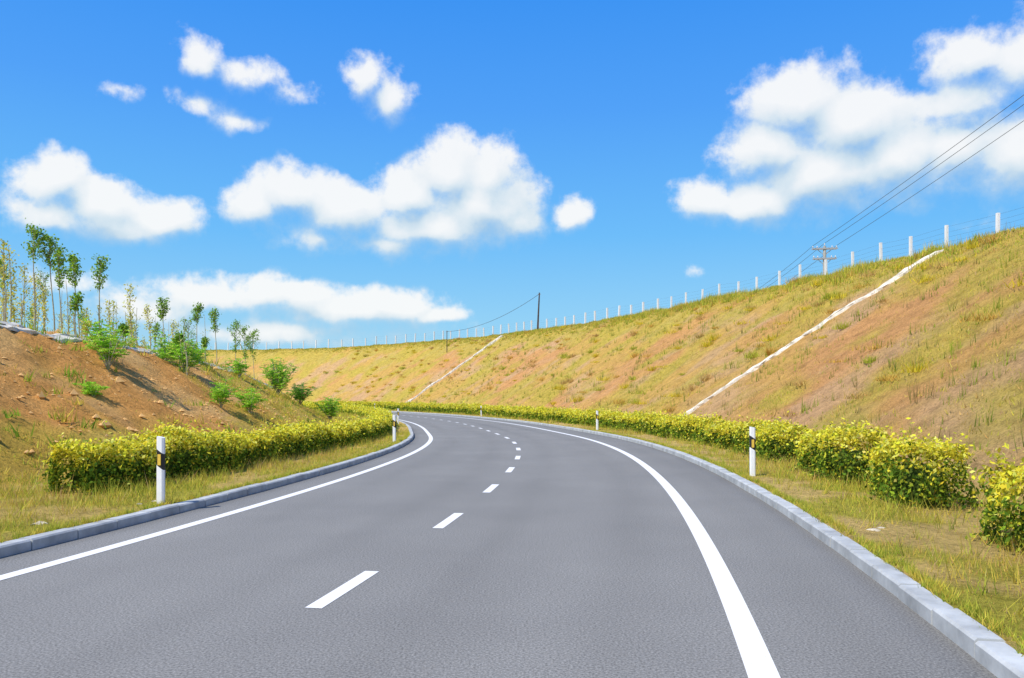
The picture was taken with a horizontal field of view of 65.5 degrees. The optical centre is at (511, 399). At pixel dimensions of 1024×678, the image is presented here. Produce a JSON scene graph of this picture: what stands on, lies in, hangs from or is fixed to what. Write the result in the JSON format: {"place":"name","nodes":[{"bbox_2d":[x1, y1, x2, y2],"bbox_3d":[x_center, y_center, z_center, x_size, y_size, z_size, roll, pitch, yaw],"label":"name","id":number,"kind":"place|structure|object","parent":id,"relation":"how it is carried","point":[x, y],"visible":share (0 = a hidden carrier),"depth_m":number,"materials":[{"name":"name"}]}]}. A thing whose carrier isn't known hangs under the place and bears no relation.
{"place":"outdoors","nodes":[
{"label":"outdoors","id":0,"kind":"place"},
{"bbox_2d":[0,327,408,541],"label":"embankment","id":1,"kind":"structure","parent":0,"point":[51,360],"depth_m":22.96,"materials":[{"name":"brown soil"}]},
{"bbox_2d":[0,289,13,321],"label":"young poplar tree","id":2,"kind":"object","parent":1,"relation":"on","point":[4,304],"visible":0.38,"depth_m":36.10,"materials":[{"name":"green plant"}]},
{"bbox_2d":[0,257,14,320],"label":"young poplar tree","id":3,"kind":"object","parent":1,"relation":"on","point":[3,282],"visible":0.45,"depth_m":34.97,"materials":[{"name":"green plant"}]},
{"bbox_2d":[0,239,15,321],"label":"young poplar tree","id":4,"kind":"object","parent":1,"relation":"on","point":[2,269],"visible":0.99,"depth_m":31.03,"materials":[{"name":"green plant"}]},
{"bbox_2d":[4,244,22,321],"bbox_3d":[-21.231,-4.482,33.708,0.738,4.324,0.946,0,0,37],"label":"young poplar tree","id":5,"kind":"object","parent":1,"relation":"on","point":[13,288],"visible":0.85,"depth_m":33.80,"materials":[{"name":"green plant"}]},
{"bbox_2d":[7,302,22,323],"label":"young poplar tree","id":6,"kind":"object","parent":1,"relation":"on","point":[14,312],"visible":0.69,"depth_m":34.04,"materials":[{"name":"green plant"}]},
{"bbox_2d":[17,297,26,323],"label":"young poplar tree","id":7,"kind":"object","parent":1,"relation":"on","point":[21,310],"visible":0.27,"depth_m":37.42,"materials":[{"name":"plant"}]},
{"bbox_2d":[14,263,33,318],"bbox_3d":[-22.161,-4.266,36.130,0.854,3.934,0.817,0,0,-25],"label":"young poplar tree","id":8,"kind":"object","parent":1,"relation":"on","point":[25,277],"visible":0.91,"depth_m":36.07,"materials":[{"name":"green plant"}]},
{"bbox_2d":[18,288,30,325],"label":"young poplar tree","id":9,"kind":"object","parent":1,"relation":"on","point":[24,309],"visible":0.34,"depth_m":46.55,"materials":[{"name":"green plant"}]},
{"bbox_2d":[25,306,37,328],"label":"young poplar tree","id":10,"kind":"object","parent":1,"relation":"on","point":[30,314],"visible":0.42,"depth_m":53.59,"materials":[{"name":"green plant"}]},
{"bbox_2d":[21,218,47,329],"bbox_3d":[-19.289,-4.834,32.166,1.005,4.968,0.868,0,0,29],"label":"young poplar tree","id":11,"kind":"object","parent":1,"relation":"on","point":[35,232],"visible":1,"depth_m":32.07,"materials":[{"name":"green plant"}]},
{"bbox_2d":[27,297,41,327],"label":"young poplar tree","id":12,"kind":"object","parent":1,"relation":"on","point":[32,311],"visible":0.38,"depth_m":46.45,"materials":[{"name":"green plant"}]},
{"bbox_2d":[27,273,43,318],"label":"young poplar tree","id":13,"kind":"object","parent":1,"relation":"on","point":[36,286],"visible":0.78,"depth_m":34.95,"materials":[{"name":"green plant"}]},
{"bbox_2d":[32,272,42,330],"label":"young poplar tree","id":14,"kind":"object","parent":1,"relation":"on","point":[39,301],"visible":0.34,"depth_m":48.66,"materials":[{"name":"plant"}]},
{"bbox_2d":[35,267,50,305],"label":"young poplar tree","id":15,"kind":"object","parent":1,"relation":"on","point":[44,280],"visible":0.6,"depth_m":52.26,"materials":[{"name":"green plant"}]},
{"bbox_2d":[37,286,49,328],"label":"young poplar tree","id":16,"kind":"object","parent":1,"relation":"on","point":[44,308],"visible":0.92,"depth_m":37.29,"materials":[{"name":"green plant"}]},
{"bbox_2d":[41,281,48,330],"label":"young poplar tree","id":17,"kind":"object","parent":1,"relation":"on","point":[47,308],"visible":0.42,"depth_m":40.09,"materials":[{"name":"plant"}]},
{"bbox_2d":[38,230,61,329],"bbox_3d":[-18.935,-4.593,32.707,0.967,4.649,1.076,0,0,0],"label":"young poplar tree","id":18,"kind":"object","parent":1,"relation":"on","point":[50,241],"visible":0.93,"depth_m":32.63,"materials":[{"name":"green plant"}]},
{"bbox_2d":[51,243,69,327],"bbox_3d":[-19.060,-4.403,33.499,0.886,4.337,1.000,0,0,0],"label":"young poplar tree","id":19,"kind":"object","parent":1,"relation":"on","point":[60,260],"visible":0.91,"depth_m":33.47,"materials":[{"name":"green plant"}]},
{"bbox_2d":[57,314,66,329],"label":"young poplar tree","id":20,"kind":"object","parent":1,"relation":"on","point":[62,322],"visible":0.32,"depth_m":46.58,"materials":[{"name":"green plant"}]},
{"bbox_2d":[62,285,72,332],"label":"young poplar tree","id":21,"kind":"object","parent":1,"relation":"on","point":[67,309],"visible":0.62,"depth_m":42.00,"materials":[{"name":"green plant"}]},
{"bbox_2d":[63,299,72,331],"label":"young poplar tree","id":22,"kind":"object","parent":1,"relation":"on","point":[69,315],"visible":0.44,"depth_m":53.41,"materials":[{"name":"green plant"}]},
{"bbox_2d":[65,251,84,333],"bbox_3d":[-19.627,-4.457,35.751,1.108,4.504,0.782,0,0,38],"label":"young poplar tree","id":23,"kind":"object","parent":1,"relation":"on","point":[72,260],"visible":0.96,"depth_m":35.72,"materials":[{"name":"green plant"}]},
{"bbox_2d":[68,311,81,334],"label":"young poplar tree","id":24,"kind":"object","parent":1,"relation":"on","point":[73,324],"visible":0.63,"depth_m":34.58,"materials":[{"name":"green plant"}]},
{"bbox_2d":[69,291,84,334],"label":"young poplar tree","id":25,"kind":"object","parent":1,"relation":"on","point":[76,300],"visible":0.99,"depth_m":32.36,"materials":[{"name":"green plant"}]},
{"bbox_2d":[76,310,89,335],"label":"young poplar tree","id":26,"kind":"object","parent":1,"relation":"on","point":[84,318],"visible":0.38,"depth_m":56.32,"materials":[{"name":"green plant"}]},
{"bbox_2d":[81,307,92,334],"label":"young poplar tree","id":27,"kind":"object","parent":1,"relation":"on","point":[85,316],"visible":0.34,"depth_m":40.50,"materials":[{"name":"green plant"}]},
{"bbox_2d":[79,315,95,336],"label":"young poplar tree","id":28,"kind":"object","parent":1,"relation":"on","point":[86,330],"visible":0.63,"depth_m":32.07,"materials":[{"name":"green plant"}]},
{"bbox_2d":[73,381,109,396],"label":"locust shrub","id":29,"kind":"object","parent":1,"relation":"on","point":[92,391],"visible":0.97,"depth_m":23.10,"materials":[{"name":"green plant"}]},
{"bbox_2d":[92,298,104,327],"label":"young poplar tree","id":30,"kind":"object","parent":1,"relation":"on","point":[98,311],"visible":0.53,"depth_m":35.52,"materials":[{"name":"green plant"}]},
{"bbox_2d":[90,253,110,317],"bbox_3d":[-19.177,-4.503,37.070,0.870,4.635,0.982,0,0,0],"label":"young poplar tree","id":31,"kind":"object","parent":1,"relation":"on","point":[101,264],"visible":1,"depth_m":36.99,"materials":[{"name":"green plant"}]},
{"bbox_2d":[77,316,131,354],"bbox_3d":[-14.297,-2.163,27.454,1.830,1.367,1.508,0,0,28],"label":"locust shrub","id":32,"kind":"object","parent":1,"relation":"on","point":[96,325],"visible":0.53,"depth_m":27.20,"materials":[{"name":"green plant"}]},
{"bbox_2d":[103,299,117,332],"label":"young poplar tree","id":33,"kind":"object","parent":1,"relation":"on","point":[109,317],"visible":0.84,"depth_m":39.35,"materials":[{"name":"green plant"}]},
{"bbox_2d":[83,322,138,369],"bbox_3d":[-13.297,-1.805,26.537,1.464,1.661,2.016,0,0,0],"label":"locust shrub","id":34,"kind":"object","parent":1,"relation":"on","point":[109,355],"visible":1,"depth_m":26.39,"materials":[{"name":"green plant"}]},
{"bbox_2d":[110,305,122,331],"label":"young poplar tree","id":35,"kind":"object","parent":1,"relation":"on","point":[114,306],"visible":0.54,"depth_m":50.69,"materials":[{"name":"green plant"}]},
{"bbox_2d":[118,323,129,341],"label":"young poplar tree","id":36,"kind":"object","parent":1,"relation":"on","point":[123,326],"visible":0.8,"depth_m":32.80,"materials":[{"name":"green plant"}]},
{"bbox_2d":[126,315,134,340],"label":"young poplar tree","id":37,"kind":"object","parent":1,"relation":"on","point":[129,329],"visible":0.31,"depth_m":48.29,"materials":[{"name":"green plant"}]},
{"bbox_2d":[122,284,140,343],"bbox_3d":[-19.131,-4.024,40.038,0.803,3.736,0.789,0,0,0],"label":"young poplar tree","id":38,"kind":"object","parent":1,"relation":"on","point":[130,316],"visible":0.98,"depth_m":39.97,"materials":[{"name":"green plant"}]},
{"bbox_2d":[128,320,139,343],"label":"young poplar tree","id":39,"kind":"object","parent":1,"relation":"on","point":[135,329],"visible":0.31,"depth_m":57.48,"materials":[{"name":"green plant"}]},
{"bbox_2d":[0,321,286,395],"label":"crest drain","id":40,"kind":"object","parent":1,"relation":"on","point":[10,327],"visible":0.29,"depth_m":26.87,"materials":[{"name":"concrete"}]},
{"bbox_2d":[141,304,154,348],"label":"young poplar tree","id":41,"kind":"object","parent":1,"relation":"on","point":[148,319],"visible":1,"depth_m":45.95,"materials":[{"name":"green plant"}]},
{"bbox_2d":[150,323,161,344],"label":"young poplar tree","id":42,"kind":"object","parent":1,"relation":"on","point":[156,329],"visible":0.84,"depth_m":52.23,"materials":[{"name":"green plant"}]},
{"bbox_2d":[0,325,317,454],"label":"embankment rubble","id":43,"kind":"object","parent":1,"relation":"on","point":[75,393],"visible":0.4,"depth_m":25.78,"materials":[{"name":"brown stone"}]},
{"bbox_2d":[157,436,164,503],"bbox_3d":[-5.493,1.249,12.464,0.121,1.362,0.113,1,1,8],"label":"delineator post","id":44,"kind":"object","parent":1,"relation":"on","point":[160,467],"visible":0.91,"depth_m":12.42,"materials":[{"name":"white paint"}]},
{"bbox_2d":[154,296,170,341],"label":"young poplar tree","id":45,"kind":"object","parent":1,"relation":"on","point":[162,312],"visible":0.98,"depth_m":44.12,"materials":[{"name":"green plant"}]},
{"bbox_2d":[152,338,178,354],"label":"locust shrub","id":46,"kind":"object","parent":1,"relation":"on","point":[169,344],"visible":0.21,"depth_m":36.36,"materials":[{"name":"green plant"}]},
{"bbox_2d":[0,319,338,485],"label":"embankment grass","id":47,"kind":"structure","parent":1,"relation":"on","point":[272,394],"depth_m":27.66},
{"bbox_2d":[145,331,197,361],"bbox_3d":[-14.875,-2.279,34.672,2.023,1.498,1.541,0,0,24],"label":"locust shrub","id":48,"kind":"object","parent":1,"relation":"on","point":[160,344],"visible":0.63,"depth_m":34.55,"materials":[{"name":"green plant"}]},
{"bbox_2d":[168,319,178,342],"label":"young poplar tree","id":49,"kind":"object","parent":1,"relation":"on","point":[173,329],"visible":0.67,"depth_m":45.31,"materials":[{"name":"green plant"}]},
{"bbox_2d":[171,330,186,363],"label":"young poplar tree","id":50,"kind":"object","parent":1,"relation":"on","point":[176,338],"visible":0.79,"depth_m":34.57,"materials":[{"name":"green plant"}]},
{"bbox_2d":[178,331,191,374],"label":"young poplar tree","id":51,"kind":"object","parent":1,"relation":"on","point":[187,362],"visible":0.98,"depth_m":33.52,"materials":[{"name":"green plant"}]},
{"bbox_2d":[159,332,213,372],"bbox_3d":[-13.989,-1.994,33.992,1.411,1.786,2.351,0,0,19],"label":"locust shrub","id":52,"kind":"object","parent":1,"relation":"on","point":[182,357],"visible":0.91,"depth_m":33.98,"materials":[{"name":"green plant"}]},
{"bbox_2d":[180,316,195,342],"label":"young poplar tree","id":53,"kind":"object","parent":1,"relation":"on","point":[186,326],"visible":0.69,"depth_m":60.05,"materials":[{"name":"green plant"}]},
{"bbox_2d":[191,302,203,344],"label":"young poplar tree","id":54,"kind":"object","parent":1,"relation":"on","point":[198,309],"visible":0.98,"depth_m":49.02,"materials":[{"name":"green plant"}]},
{"bbox_2d":[189,344,208,359],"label":"locust shrub","id":55,"kind":"object","parent":1,"relation":"on","point":[199,354],"visible":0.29,"depth_m":40.82,"materials":[{"name":"green plant"}]},
{"bbox_2d":[0,406,409,542],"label":"verge grass","id":56,"kind":"structure","parent":1,"relation":"on","point":[136,489],"depth_m":14.00,"materials":[{"name":"green plant"}]},
{"bbox_2d":[200,336,209,357],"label":"young poplar tree","id":57,"kind":"object","parent":1,"relation":"on","point":[204,342],"visible":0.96,"depth_m":47.06,"materials":[{"name":"green plant"}]},
{"bbox_2d":[208,308,221,363],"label":"young poplar tree","id":58,"kind":"object","parent":1,"relation":"on","point":[214,318],"visible":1,"depth_m":53.75,"materials":[{"name":"green plant"}]},
{"bbox_2d":[36,402,397,492],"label":"hedge","id":59,"kind":"object","parent":1,"relation":"on","point":[112,460],"visible":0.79,"depth_m":16.98,"materials":[{"name":"green plant"}]},
{"bbox_2d":[209,378,240,408],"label":"locust shrub","id":60,"kind":"object","parent":1,"relation":"on","point":[221,391],"visible":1,"depth_m":31.13,"materials":[{"name":"green plant"}]},
{"bbox_2d":[227,320,246,359],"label":"young poplar tree","id":61,"kind":"object","parent":1,"relation":"on","point":[232,333],"visible":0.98,"depth_m":58.12,"materials":[{"name":"green plant"}]},
{"bbox_2d":[225,356,249,377],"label":"locust shrub","id":62,"kind":"object","parent":1,"relation":"on","point":[239,368],"visible":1,"depth_m":45.00,"materials":[{"name":"green plant"}]},
{"bbox_2d":[236,325,254,370],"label":"young poplar tree","id":63,"kind":"object","parent":1,"relation":"on","point":[246,340],"visible":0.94,"depth_m":59.96,"materials":[{"name":"green plant"}]},
{"bbox_2d":[231,387,267,413],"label":"locust shrub","id":64,"kind":"object","parent":1,"relation":"on","point":[251,401],"visible":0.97,"depth_m":33.49,"materials":[{"name":"green plant"}]},
{"bbox_2d":[245,328,259,378],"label":"young poplar tree","id":65,"kind":"object","parent":1,"relation":"on","point":[252,341],"visible":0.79,"depth_m":61.63,"materials":[{"name":"green plant"}]},
{"bbox_2d":[259,357,298,393],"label":"locust shrub","id":66,"kind":"object","parent":1,"relation":"on","point":[278,382],"visible":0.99,"depth_m":49.47,"materials":[{"name":"green plant"}]},
{"bbox_2d":[283,382,321,404],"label":"locust shrub","id":67,"kind":"object","parent":1,"relation":"on","point":[299,393],"visible":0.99,"depth_m":54.85,"materials":[{"name":"green plant"}]},
{"bbox_2d":[313,396,342,419],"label":"locust shrub","id":68,"kind":"object","parent":1,"relation":"on","point":[329,411],"visible":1,"depth_m":56.32,"materials":[{"name":"green plant"}]},
{"bbox_2d":[393,415,395,441],"bbox_3d":[-4.590,1.250,31.075,0.121,1.362,0.114,-1,-1,-2],"label":"delineator post","id":69,"kind":"object","parent":1,"relation":"on","point":[394,427],"visible":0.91,"depth_m":31.04,"materials":[{"name":"white paint"}]},
{"bbox_2d":[0,412,996,677],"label":"road","id":70,"kind":"structure","parent":0,"point":[556,554],"depth_m":7.56,"materials":[{"name":"grey asphalt"}]},
{"bbox_2d":[0,421,413,557],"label":"kerb","id":71,"kind":"structure","parent":70,"relation":"on","point":[29,543],"depth_m":11.88,"materials":[{"name":"concrete"}]},
{"bbox_2d":[0,420,432,579],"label":"edge line marking","id":72,"kind":"object","parent":70,"relation":"on","point":[51,563],"visible":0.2,"depth_m":10.91,"materials":[{"name":"paint"}]},
{"bbox_2d":[305,415,520,607],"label":"lane dash marking","id":73,"kind":"object","parent":70,"relation":"on","point":[331,596],"visible":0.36,"depth_m":7.68,"materials":[{"name":"paint"}]},
{"bbox_2d":[392,412,780,677],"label":"edge line marking","id":74,"kind":"object","parent":70,"relation":"on","point":[758,662],"visible":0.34,"depth_m":7.08,"materials":[{"name":"paint"}]},
{"bbox_2d":[392,411,1023,677],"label":"kerb","id":75,"kind":"structure","parent":70,"relation":"on","point":[997,656],"depth_m":7.13,"materials":[{"name":"concrete"}]},
{"bbox_2d":[0,0,1023,349],"label":"sky","id":76,"kind":"structure","parent":0,"point":[308,171],"materials":[{"name":"blue"}]},
{"bbox_2d":[201,225,1023,654],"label":"hillside","id":77,"kind":"structure","parent":0,"point":[693,364],"depth_m":35.89,"materials":[{"name":"brown plant"}]},
{"bbox_2d":[407,335,503,402],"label":"slope drain","id":78,"kind":"object","parent":77,"relation":"on","point":[461,364],"visible":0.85,"depth_m":133.99,"materials":[{"name":"concrete"}]},
{"bbox_2d":[301,398,709,440],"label":"hedge","id":79,"kind":"object","parent":77,"relation":"on","point":[655,423],"visible":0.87,"depth_m":52.28,"materials":[{"name":"green plant"}]},
{"bbox_2d":[537,293,539,329],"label":"telephone pole","id":80,"kind":"object","parent":77,"relation":"on","point":[538,312],"visible":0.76,"depth_m":124.91,"materials":[{"name":"grey wood"}]},
{"bbox_2d":[447,294,538,331],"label":"power line","id":81,"kind":"object","parent":80,"relation":"attached to","point":[499,317],"visible":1,"depth_m":135.10,"materials":[{"name":"grey metal"}]},
{"bbox_2d":[149,207,1022,349],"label":"fence","id":82,"kind":"object","parent":77,"relation":"on","point":[946,232],"visible":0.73,"depth_m":75.93,"materials":[{"name":"concrete"}]},
{"bbox_2d":[596,411,597,428],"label":"delineator post","id":83,"kind":"object","parent":77,"relation":"on","point":[596,419],"visible":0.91,"depth_m":43.03,"materials":[{"name":"white paint"}]},
{"bbox_2d":[308,223,1023,462],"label":"hillside weeds","id":84,"kind":"object","parent":77,"relation":"on","point":[830,311],"visible":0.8,"depth_m":45.50,"materials":[{"name":"green plant"}]},
{"bbox_2d":[388,409,1023,656],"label":"verge grass","id":85,"kind":"structure","parent":77,"relation":"on","point":[930,583],"depth_m":10.77,"materials":[{"name":"green plant"}]},
{"bbox_2d":[687,412,746,448],"bbox_3d":[7.483,1.053,28.273,2.278,1.250,4.534,0,0,0],"label":"hedge","id":86,"kind":"object","parent":77,"relation":"on","point":[716,431],"visible":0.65,"depth_m":27.52,"materials":[{"name":"green plant"}]},
{"bbox_2d":[749,427,755,475],"bbox_3d":[5.158,1.249,17.082,0.121,1.362,0.114,0,0,5],"label":"delineator post","id":87,"kind":"object","parent":77,"relation":"on","point":[752,448],"visible":0.91,"depth_m":17.04,"materials":[{"name":"white paint"}]},
{"bbox_2d":[725,411,816,462],"bbox_3d":[7.351,0.977,22.550,2.138,1.368,4.678,0,0,0],"label":"hedge","id":88,"kind":"object","parent":77,"relation":"on","point":[772,440],"visible":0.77,"depth_m":21.32,"materials":[{"name":"green plant"}]},
{"bbox_2d":[684,249,943,414],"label":"slope drain","id":89,"kind":"object","parent":77,"relation":"on","point":[830,317],"visible":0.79,"depth_m":42.29,"materials":[{"name":"concrete"}]},
{"bbox_2d":[811,243,837,274],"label":"utility pole","id":90,"kind":"object","parent":77,"relation":"on","point":[824,248],"visible":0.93,"depth_m":79.91,"materials":[{"name":"concrete"}]},
{"bbox_2d":[813,95,1023,245],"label":"power line","id":91,"kind":"object","parent":90,"relation":"attached to","point":[927,165],"visible":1,"depth_m":59.45,"materials":[{"name":"grey metal"}]},
{"bbox_2d":[825,104,1023,242],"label":"power line","id":92,"kind":"object","parent":90,"relation":"attached to","point":[929,171],"visible":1,"depth_m":61.21,"materials":[{"name":"grey metal"}]},
{"bbox_2d":[839,121,1022,243],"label":"power line","id":93,"kind":"object","parent":90,"relation":"attached to","point":[935,180],"visible":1,"depth_m":62.70,"materials":[{"name":"grey metal"}]},
{"bbox_2d":[786,417,894,483],"bbox_3d":[6.967,0.988,16.745,2.256,1.347,3.618,0,0,0],"label":"hedge","id":94,"kind":"object","parent":77,"relation":"on","point":[830,458],"visible":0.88,"depth_m":15.87,"materials":[{"name":"green plant"}]},
{"bbox_2d":[866,528,880,530],"bbox_3d":[4.523,1.618,9.923,0.163,0.037,0.154,0,0,-3],"label":"stone","id":95,"kind":"object","parent":77,"relation":"on","point":[873,529],"visible":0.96,"depth_m":9.92,"materials":[{"name":"white stone"}]},
{"bbox_2d":[847,417,990,508],"bbox_3d":[6.483,0.971,12.777,1.709,1.379,2.381,0,0,10],"label":"hedge","id":96,"kind":"object","parent":77,"relation":"on","point":[913,478],"visible":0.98,"depth_m":12.16,"materials":[{"name":"green plant"}]},
{"bbox_2d":[962,443,1023,551],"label":"hedge","id":97,"kind":"object","parent":77,"relation":"on","point":[1012,476],"visible":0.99,"depth_m":8.87,"materials":[{"name":"green plant"}]}
]}

